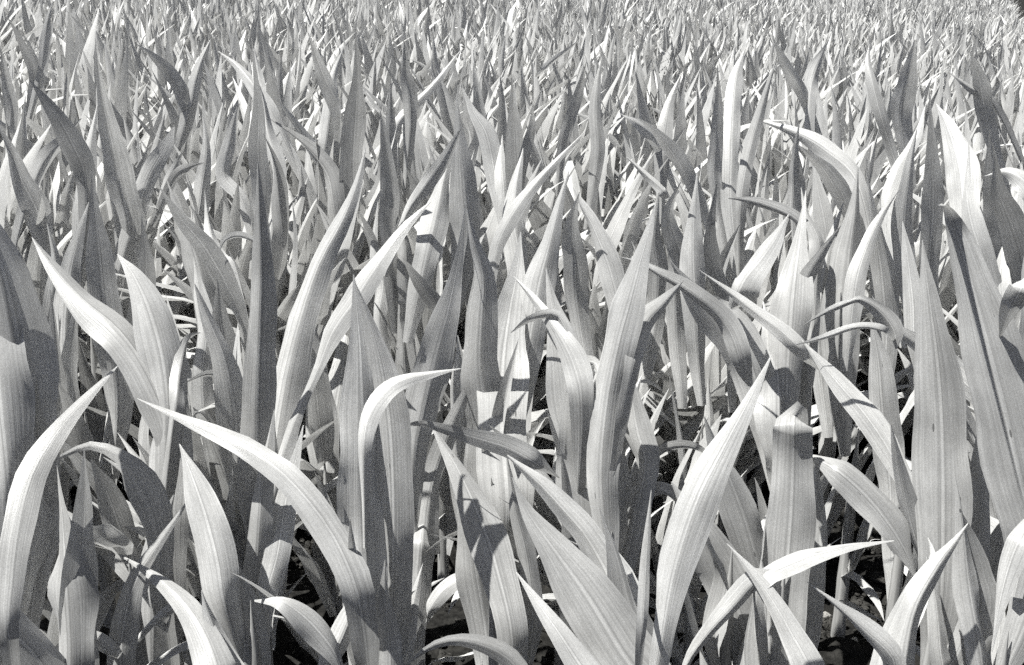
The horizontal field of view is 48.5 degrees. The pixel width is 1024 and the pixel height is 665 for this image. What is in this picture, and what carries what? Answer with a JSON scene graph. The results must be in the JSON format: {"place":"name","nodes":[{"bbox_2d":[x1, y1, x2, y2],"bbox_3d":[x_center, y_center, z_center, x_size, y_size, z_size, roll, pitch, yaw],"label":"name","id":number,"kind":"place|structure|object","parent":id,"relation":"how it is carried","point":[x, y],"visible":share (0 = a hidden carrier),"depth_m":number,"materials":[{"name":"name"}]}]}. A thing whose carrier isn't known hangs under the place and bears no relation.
{"place":"outdoors","nodes":[
{"label":"outdoors","id":0,"kind":"place"},
{"bbox_2d":[0,0,1023,533],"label":"maize field","id":1,"kind":"structure","parent":0,"point":[646,52],"depth_m":7.73,"materials":[{"name":"grey plant"}]},
{"bbox_2d":[41,0,1023,664],"bbox_3d":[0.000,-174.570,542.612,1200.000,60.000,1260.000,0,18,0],"label":"ground","id":2,"kind":"structure","parent":0,"point":[845,650],"depth_m":3.02,"materials":[{"name":"soil"}]},
{"bbox_2d":[4,96,41,159],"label":"maize plant","id":3,"kind":"object","parent":2,"relation":"on","point":[22,145],"visible":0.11,"depth_m":3.89,"materials":[{"name":"grey plant"}]},
{"bbox_2d":[7,2,52,139],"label":"maize plant","id":4,"kind":"object","parent":2,"relation":"on","point":[37,74],"visible":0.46,"depth_m":4.49,"materials":[{"name":"grey plant"}]},
{"bbox_2d":[0,46,62,193],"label":"maize plant","id":5,"kind":"object","parent":2,"relation":"on","point":[11,105],"visible":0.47,"depth_m":3.94,"materials":[{"name":"grey plant"}]},
{"bbox_2d":[26,161,64,305],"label":"maize plant","id":6,"kind":"object","parent":2,"relation":"on","point":[34,264],"visible":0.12,"depth_m":3.26,"materials":[{"name":"grey plant"}]},
{"bbox_2d":[0,117,90,375],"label":"maize plant","id":7,"kind":"object","parent":2,"relation":"on","point":[4,170],"visible":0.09,"depth_m":3.27,"materials":[{"name":"grey plant"}]},
{"bbox_2d":[10,171,84,335],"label":"maize plant","id":8,"kind":"object","parent":2,"relation":"on","point":[63,213],"visible":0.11,"depth_m":3.42,"materials":[{"name":"grey plant"}]},
{"bbox_2d":[0,80,95,512],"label":"maize plant","id":9,"kind":"object","parent":2,"relation":"on","point":[69,142],"visible":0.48,"depth_m":3.07,"materials":[{"name":"grey plant"}]},
{"bbox_2d":[0,447,99,664],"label":"maize plant","id":10,"kind":"object","parent":2,"relation":"on","point":[73,594],"visible":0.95,"depth_m":1.88,"materials":[{"name":"grey plant"}]},
{"bbox_2d":[0,224,117,664],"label":"maize plant","id":11,"kind":"object","parent":2,"relation":"on","point":[35,431],"visible":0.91,"depth_m":1.85,"materials":[{"name":"grey plant"}]},
{"bbox_2d":[49,290,79,509],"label":"maize plant","id":12,"kind":"object","parent":2,"relation":"on","point":[67,364],"visible":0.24,"depth_m":2.68,"materials":[{"name":"grey plant"}]},
{"bbox_2d":[40,548,122,635],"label":"maize plant","id":13,"kind":"object","parent":2,"relation":"on","point":[107,596],"visible":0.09,"depth_m":2.61,"materials":[{"name":"grey plant"}]},
{"bbox_2d":[42,165,155,629],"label":"maize plant","id":14,"kind":"object","parent":2,"relation":"on","point":[102,287],"visible":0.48,"depth_m":2.68,"materials":[{"name":"grey plant"}]},
{"bbox_2d":[4,163,215,479],"bbox_3d":[-1.359,-0.036,3.380,1.051,1.208,0.617,-5,19,-15],"label":"maize plant","id":15,"kind":"object","parent":2,"relation":"on","point":[61,244],"visible":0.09,"depth_m":3.35,"materials":[{"name":"grey plant"}]},
{"bbox_2d":[32,237,200,664],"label":"maize plant","id":16,"kind":"object","parent":2,"relation":"on","point":[146,351],"visible":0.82,"depth_m":2.23,"materials":[{"name":"grey plant"}]},
{"bbox_2d":[55,495,188,664],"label":"maize plant","id":17,"kind":"object","parent":2,"relation":"on","point":[132,638],"visible":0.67,"depth_m":2.02,"materials":[{"name":"grey plant"}]},
{"bbox_2d":[69,53,174,487],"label":"maize plant","id":18,"kind":"object","parent":2,"relation":"on","point":[130,196],"visible":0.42,"depth_m":3.20,"materials":[{"name":"grey plant"}]},
{"bbox_2d":[60,417,202,627],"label":"maize plant","id":19,"kind":"object","parent":2,"relation":"on","point":[143,442],"visible":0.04,"depth_m":2.54,"materials":[{"name":"grey plant"}]},
{"bbox_2d":[67,498,242,664],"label":"maize plant","id":20,"kind":"object","parent":2,"relation":"on","point":[114,561],"visible":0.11,"depth_m":2.54,"materials":[{"name":"grey plant"}]},
{"bbox_2d":[70,174,246,431],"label":"maize plant","id":21,"kind":"object","parent":2,"relation":"on","point":[235,215],"visible":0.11,"depth_m":3.34,"materials":[{"name":"grey plant"}]},
{"bbox_2d":[82,103,247,323],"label":"maize plant","id":22,"kind":"object","parent":2,"relation":"on","point":[163,242],"visible":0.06,"depth_m":3.79,"materials":[{"name":"grey plant"}]},
{"bbox_2d":[132,116,210,437],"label":"maize plant","id":23,"kind":"object","parent":2,"relation":"on","point":[176,172],"visible":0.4,"depth_m":3.35,"materials":[{"name":"grey plant"}]},
{"bbox_2d":[137,39,210,167],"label":"maize plant","id":24,"kind":"object","parent":2,"relation":"on","point":[186,96],"visible":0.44,"depth_m":4.15,"materials":[{"name":"grey plant"}]},
{"bbox_2d":[69,438,302,664],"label":"maize plant","id":25,"kind":"object","parent":2,"relation":"on","point":[193,578],"visible":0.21,"depth_m":2.44,"materials":[{"name":"grey plant"}]},
{"bbox_2d":[123,102,267,250],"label":"maize plant","id":26,"kind":"object","parent":2,"relation":"on","point":[134,160],"visible":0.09,"depth_m":3.99,"materials":[{"name":"grey plant"}]},
{"bbox_2d":[166,259,235,480],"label":"maize plant","id":27,"kind":"object","parent":2,"relation":"on","point":[200,387],"visible":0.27,"depth_m":2.74,"materials":[{"name":"grey plant"}]},
{"bbox_2d":[156,146,252,352],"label":"maize plant","id":28,"kind":"object","parent":2,"relation":"on","point":[243,262],"visible":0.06,"depth_m":3.44,"materials":[{"name":"grey plant"}]},
{"bbox_2d":[159,181,252,398],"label":"maize plant","id":29,"kind":"object","parent":2,"relation":"on","point":[214,261],"visible":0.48,"depth_m":2.78,"materials":[{"name":"grey plant"}]},
{"bbox_2d":[138,325,305,597],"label":"maize plant","id":30,"kind":"object","parent":2,"relation":"on","point":[212,454],"visible":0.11,"depth_m":2.54,"materials":[{"name":"grey plant"}]},
{"bbox_2d":[155,207,305,437],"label":"maize plant","id":31,"kind":"object","parent":2,"relation":"on","point":[284,309],"visible":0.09,"depth_m":3.15,"materials":[{"name":"grey plant"}]},
{"bbox_2d":[119,410,342,664],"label":"maize plant","id":32,"kind":"object","parent":2,"relation":"on","point":[228,621],"visible":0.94,"depth_m":1.96,"materials":[{"name":"grey plant"}]},
{"bbox_2d":[152,136,326,303],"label":"maize plant","id":33,"kind":"object","parent":2,"relation":"on","point":[303,234],"visible":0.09,"depth_m":3.43,"materials":[{"name":"grey plant"}]},
{"bbox_2d":[177,178,312,433],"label":"maize plant","id":34,"kind":"object","parent":2,"relation":"on","point":[232,245],"visible":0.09,"depth_m":3.21,"materials":[{"name":"grey plant"}]},
{"bbox_2d":[215,38,288,343],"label":"maize plant","id":35,"kind":"object","parent":2,"relation":"on","point":[263,145],"visible":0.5,"depth_m":3.07,"materials":[{"name":"grey plant"}]},
{"bbox_2d":[161,185,344,535],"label":"maize plant","id":36,"kind":"object","parent":2,"relation":"on","point":[185,288],"visible":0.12,"depth_m":3.10,"materials":[{"name":"grey plant"}]},
{"bbox_2d":[83,123,446,317],"bbox_3d":[-0.707,0.024,3.365,1.049,1.226,0.729,-22,27,-35],"label":"maize plant","id":37,"kind":"object","parent":2,"relation":"on","point":[319,231],"visible":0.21,"depth_m":3.32,"materials":[{"name":"grey plant"}]},
{"bbox_2d":[162,178,369,336],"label":"maize plant","id":38,"kind":"object","parent":2,"relation":"on","point":[298,207],"visible":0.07,"depth_m":3.64,"materials":[{"name":"grey plant"}]},
{"bbox_2d":[104,148,430,664],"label":"maize plant","id":39,"kind":"object","parent":2,"relation":"on","point":[256,395],"visible":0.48,"depth_m":2.36,"materials":[{"name":"grey plant"}]},
{"bbox_2d":[173,181,363,439],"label":"maize plant","id":40,"kind":"object","parent":2,"relation":"on","point":[343,252],"visible":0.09,"depth_m":3.12,"materials":[{"name":"grey plant"}]},
{"bbox_2d":[254,42,282,164],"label":"maize plant","id":41,"kind":"object","parent":2,"relation":"on","point":[270,88],"visible":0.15,"depth_m":4.08,"materials":[{"name":"grey plant"}]},
{"bbox_2d":[218,31,342,195],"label":"maize plant","id":42,"kind":"object","parent":2,"relation":"on","point":[330,126],"visible":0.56,"depth_m":4.03,"materials":[{"name":"grey plant"}]},
{"bbox_2d":[137,274,460,664],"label":"maize plant","id":43,"kind":"object","parent":2,"relation":"on","point":[363,538],"visible":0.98,"depth_m":1.99,"materials":[{"name":"grey plant"}]},
{"bbox_2d":[298,327,349,606],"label":"maize plant","id":44,"kind":"object","parent":2,"relation":"on","point":[322,410],"visible":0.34,"depth_m":2.90,"materials":[{"name":"grey plant"}]},
{"bbox_2d":[271,33,397,457],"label":"maize plant","id":45,"kind":"object","parent":2,"relation":"on","point":[339,182],"visible":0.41,"depth_m":3.21,"materials":[{"name":"grey plant"}]},
{"bbox_2d":[286,125,397,218],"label":"maize plant","id":46,"kind":"object","parent":2,"relation":"on","point":[311,190],"visible":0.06,"depth_m":3.75,"materials":[{"name":"grey plant"}]},
{"bbox_2d":[272,471,444,664],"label":"maize plant","id":47,"kind":"object","parent":2,"relation":"on","point":[314,573],"visible":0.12,"depth_m":2.46,"materials":[{"name":"grey plant"}]},
{"bbox_2d":[276,212,447,362],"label":"maize plant","id":48,"kind":"object","parent":2,"relation":"on","point":[370,237],"visible":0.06,"depth_m":3.00,"materials":[{"name":"grey plant"}]},
{"bbox_2d":[286,203,450,429],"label":"maize plant","id":49,"kind":"object","parent":2,"relation":"on","point":[347,276],"visible":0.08,"depth_m":3.22,"materials":[{"name":"grey plant"}]},
{"bbox_2d":[370,203,456,582],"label":"maize plant","id":50,"kind":"object","parent":2,"relation":"on","point":[429,295],"visible":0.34,"depth_m":2.99,"materials":[{"name":"grey plant"}]},
{"bbox_2d":[373,40,461,194],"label":"maize plant","id":51,"kind":"object","parent":2,"relation":"on","point":[413,102],"visible":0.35,"depth_m":3.88,"materials":[{"name":"grey plant"}]},
{"bbox_2d":[379,94,479,417],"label":"maize plant","id":52,"kind":"object","parent":2,"relation":"on","point":[406,304],"visible":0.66,"depth_m":2.86,"materials":[{"name":"grey plant"}]},
{"bbox_2d":[373,209,494,349],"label":"maize plant","id":53,"kind":"object","parent":2,"relation":"on","point":[427,312],"visible":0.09,"depth_m":3.20,"materials":[{"name":"grey plant"}]},
{"bbox_2d":[405,205,467,664],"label":"maize plant","id":54,"kind":"object","parent":2,"relation":"on","point":[435,353],"visible":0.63,"depth_m":2.35,"materials":[{"name":"grey plant"}]},
{"bbox_2d":[414,119,475,180],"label":"maize plant","id":55,"kind":"object","parent":2,"relation":"on","point":[420,150],"visible":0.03,"depth_m":4.12,"materials":[{"name":"grey plant"}]},
{"bbox_2d":[39,372,919,664],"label":"soil crumbs","id":56,"kind":"object","parent":2,"relation":"on","point":[877,580],"visible":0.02,"depth_m":3.18,"materials":[{"name":"black soil"}]},
{"bbox_2d":[406,421,559,664],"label":"maize plant","id":57,"kind":"object","parent":2,"relation":"on","point":[505,625],"visible":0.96,"depth_m":2.13,"materials":[{"name":"grey plant"}]},
{"bbox_2d":[462,76,534,393],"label":"maize plant","id":58,"kind":"object","parent":2,"relation":"on","point":[499,165],"visible":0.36,"depth_m":3.10,"materials":[{"name":"grey plant"}]},
{"bbox_2d":[429,171,568,664],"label":"maize plant","id":59,"kind":"object","parent":2,"relation":"on","point":[497,362],"visible":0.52,"depth_m":2.44,"materials":[{"name":"grey plant"}]},
{"bbox_2d":[406,144,594,336],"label":"maize plant","id":60,"kind":"object","parent":2,"relation":"on","point":[490,233],"visible":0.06,"depth_m":3.50,"materials":[{"name":"grey plant"}]},
{"bbox_2d":[447,132,584,614],"bbox_3d":[0.008,0.140,2.932,0.347,1.281,0.396,0,18,0],"label":"maize plant","id":61,"kind":"object","parent":2,"relation":"on","point":[511,227],"visible":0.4,"depth_m":2.83,"materials":[{"name":"grey plant"}]},
{"bbox_2d":[443,254,600,445],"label":"maize plant","id":62,"kind":"object","parent":2,"relation":"on","point":[539,394],"visible":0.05,"depth_m":3.34,"materials":[{"name":"grey plant"}]},
{"bbox_2d":[443,159,604,421],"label":"maize plant","id":63,"kind":"object","parent":2,"relation":"on","point":[533,239],"visible":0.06,"depth_m":3.27,"materials":[{"name":"grey plant"}]},
{"bbox_2d":[426,373,650,603],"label":"maize plant","id":64,"kind":"object","parent":2,"relation":"on","point":[545,509],"visible":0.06,"depth_m":2.52,"materials":[{"name":"grey plant"}]},
{"bbox_2d":[434,376,672,664],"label":"maize plant","id":65,"kind":"object","parent":2,"relation":"on","point":[545,581],"visible":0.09,"depth_m":2.55,"materials":[{"name":"grey plant"}]},
{"bbox_2d":[479,135,643,304],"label":"maize plant","id":66,"kind":"object","parent":2,"relation":"on","point":[607,218],"visible":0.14,"depth_m":4.16,"materials":[{"name":"grey plant"}]},
{"bbox_2d":[535,39,604,229],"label":"maize plant","id":67,"kind":"object","parent":2,"relation":"on","point":[597,139],"visible":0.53,"depth_m":3.71,"materials":[{"name":"grey plant"}]},
{"bbox_2d":[481,124,660,271],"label":"maize plant","id":68,"kind":"object","parent":2,"relation":"on","point":[540,214],"visible":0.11,"depth_m":3.88,"materials":[{"name":"grey plant"}]},
{"bbox_2d":[511,268,668,636],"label":"maize plant","id":69,"kind":"object","parent":2,"relation":"on","point":[570,363],"visible":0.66,"depth_m":2.25,"materials":[{"name":"grey plant"}]},
{"bbox_2d":[442,153,776,463],"bbox_3d":[0.240,0.040,3.441,1.054,1.195,0.530,0,13,-11],"label":"maize plant","id":70,"kind":"object","parent":2,"relation":"on","point":[617,226],"visible":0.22,"depth_m":3.34,"materials":[{"name":"grey plant"}]},
{"bbox_2d":[561,157,669,403],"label":"maize plant","id":71,"kind":"object","parent":2,"relation":"on","point":[576,274],"visible":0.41,"depth_m":2.82,"materials":[{"name":"grey plant"}]},
{"bbox_2d":[535,74,706,214],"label":"maize plant","id":72,"kind":"object","parent":2,"relation":"on","point":[573,138],"visible":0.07,"depth_m":4.39,"materials":[{"name":"grey plant"}]},
{"bbox_2d":[500,203,752,579],"bbox_3d":[0.235,0.347,2.338,0.525,1.275,0.300,0,18,0],"label":"maize plant","id":73,"kind":"object","parent":2,"relation":"on","point":[619,414],"visible":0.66,"depth_m":2.19,"materials":[{"name":"grey plant"}]},
{"bbox_2d":[507,354,771,664],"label":"maize plant","id":74,"kind":"object","parent":2,"relation":"on","point":[600,591],"visible":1,"depth_m":1.84,"materials":[{"name":"grey plant"}]},
{"bbox_2d":[541,414,746,664],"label":"maize plant","id":75,"kind":"object","parent":2,"relation":"on","point":[661,530],"visible":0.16,"depth_m":2.69,"materials":[{"name":"grey plant"}]},
{"bbox_2d":[620,73,681,223],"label":"maize plant","id":76,"kind":"object","parent":2,"relation":"on","point":[665,124],"visible":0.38,"depth_m":3.52,"materials":[{"name":"grey plant"}]},
{"bbox_2d":[631,240,726,550],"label":"maize plant","id":77,"kind":"object","parent":2,"relation":"on","point":[686,415],"visible":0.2,"depth_m":3.21,"materials":[{"name":"grey plant"}]},
{"bbox_2d":[628,294,737,525],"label":"maize plant","id":78,"kind":"object","parent":2,"relation":"on","point":[691,426],"visible":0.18,"depth_m":3.03,"materials":[{"name":"grey plant"}]},
{"bbox_2d":[624,417,767,664],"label":"maize plant","id":79,"kind":"object","parent":2,"relation":"on","point":[720,570],"visible":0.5,"depth_m":2.24,"materials":[{"name":"grey plant"}]},
{"bbox_2d":[641,223,760,529],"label":"maize plant","id":80,"kind":"object","parent":2,"relation":"on","point":[725,254],"visible":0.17,"depth_m":3.06,"materials":[{"name":"grey plant"}]},
{"bbox_2d":[637,49,776,483],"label":"maize plant","id":81,"kind":"object","parent":2,"relation":"on","point":[727,177],"visible":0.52,"depth_m":3.09,"materials":[{"name":"grey plant"}]},
{"bbox_2d":[569,472,846,664],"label":"maize plant","id":82,"kind":"object","parent":2,"relation":"on","point":[683,623],"visible":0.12,"depth_m":2.49,"materials":[{"name":"grey plant"}]},
{"bbox_2d":[619,175,813,390],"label":"maize plant","id":83,"kind":"object","parent":2,"relation":"on","point":[683,203],"visible":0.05,"depth_m":3.84,"materials":[{"name":"grey plant"}]},
{"bbox_2d":[661,172,808,625],"bbox_3d":[0.482,0.227,2.808,0.327,1.240,0.497,11,21,30],"label":"maize plant","id":84,"kind":"object","parent":2,"relation":"on","point":[691,253],"visible":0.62,"depth_m":2.76,"materials":[{"name":"grey plant"}]},
{"bbox_2d":[651,346,833,538],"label":"maize plant","id":85,"kind":"object","parent":2,"relation":"on","point":[759,476],"visible":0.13,"depth_m":3.13,"materials":[{"name":"grey plant"}]},
{"bbox_2d":[688,190,818,505],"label":"maize plant","id":86,"kind":"object","parent":2,"relation":"on","point":[780,260],"visible":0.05,"depth_m":3.45,"materials":[{"name":"grey plant"}]},
{"bbox_2d":[599,217,913,539],"bbox_3d":[0.594,0.224,3.111,0.866,1.065,0.430,-3,18,-10],"label":"maize plant","id":87,"kind":"object","parent":2,"relation":"on","point":[669,424],"visible":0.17,"depth_m":3.09,"materials":[{"name":"grey plant"}]},
{"bbox_2d":[671,191,847,520],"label":"maize plant","id":88,"kind":"object","parent":2,"relation":"on","point":[785,319],"visible":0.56,"depth_m":2.56,"materials":[{"name":"white plant"}]},
{"bbox_2d":[706,188,840,470],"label":"maize plant","id":89,"kind":"object","parent":2,"relation":"on","point":[817,252],"visible":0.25,"depth_m":2.69,"materials":[{"name":"grey plant"}]},
{"bbox_2d":[682,401,915,664],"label":"maize plant","id":90,"kind":"object","parent":2,"relation":"on","point":[784,624],"visible":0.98,"depth_m":2.10,"materials":[{"name":"grey plant"}]},
{"bbox_2d":[772,36,842,234],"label":"maize plant","id":91,"kind":"object","parent":2,"relation":"on","point":[806,91],"visible":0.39,"depth_m":4.15,"materials":[{"name":"grey plant"}]},
{"bbox_2d":[763,121,913,536],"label":"maize plant","id":92,"kind":"object","parent":2,"relation":"on","point":[835,167],"visible":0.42,"depth_m":2.99,"materials":[{"name":"grey plant"}]},
{"bbox_2d":[795,295,972,621],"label":"maize plant","id":93,"kind":"object","parent":2,"relation":"on","point":[875,415],"visible":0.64,"depth_m":2.32,"materials":[{"name":"grey plant"}]},
{"bbox_2d":[807,523,968,664],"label":"maize plant","id":94,"kind":"object","parent":2,"relation":"on","point":[892,641],"visible":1,"depth_m":1.90,"materials":[{"name":"white plant"}]},
{"bbox_2d":[813,168,969,637],"bbox_3d":[0.893,0.251,2.764,0.225,1.260,0.485,-5,19,-16],"label":"maize plant","id":95,"kind":"object","parent":2,"relation":"on","point":[851,258],"visible":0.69,"depth_m":2.77,"materials":[{"name":"grey plant"}]},
{"bbox_2d":[865,40,919,277],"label":"maize plant","id":96,"kind":"object","parent":2,"relation":"on","point":[902,101],"visible":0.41,"depth_m":3.86,"materials":[{"name":"grey plant"}]},
{"bbox_2d":[863,293,957,436],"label":"maize plant","id":97,"kind":"object","parent":2,"relation":"on","point":[907,423],"visible":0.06,"depth_m":3.82,"materials":[{"name":"grey plant"}]},
{"bbox_2d":[862,214,982,435],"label":"maize plant","id":98,"kind":"object","parent":2,"relation":"on","point":[947,292],"visible":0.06,"depth_m":3.70,"materials":[{"name":"grey plant"}]},
{"bbox_2d":[890,240,996,664],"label":"maize plant","id":99,"kind":"object","parent":2,"relation":"on","point":[926,499],"visible":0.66,"depth_m":2.07,"materials":[{"name":"grey plant"}]},
{"bbox_2d":[881,90,1012,391],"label":"maize plant","id":100,"kind":"object","parent":2,"relation":"on","point":[955,152],"visible":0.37,"depth_m":2.83,"materials":[{"name":"white plant"}]},
{"bbox_2d":[904,524,1003,656],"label":"maize plant","id":101,"kind":"object","parent":2,"relation":"on","point":[996,542],"visible":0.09,"depth_m":2.31,"materials":[{"name":"grey plant"}]},
{"bbox_2d":[901,221,1013,634],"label":"maize plant","id":102,"kind":"object","parent":2,"relation":"on","point":[910,279],"visible":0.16,"depth_m":2.59,"materials":[{"name":"grey plant"}]},
{"bbox_2d":[940,204,1023,664],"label":"maize plant","id":103,"kind":"object","parent":2,"relation":"on","point":[991,337],"visible":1,"depth_m":1.87,"materials":[{"name":"grey plant"}]},
{"bbox_2d":[949,52,1023,195],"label":"maize plant","id":104,"kind":"object","parent":2,"relation":"on","point":[986,102],"visible":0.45,"depth_m":3.86,"materials":[{"name":"grey plant"}]},
{"bbox_2d":[961,142,1023,465],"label":"maize plant","id":105,"kind":"object","parent":2,"relation":"on","point":[1008,213],"visible":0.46,"depth_m":2.62,"materials":[{"name":"white plant"}]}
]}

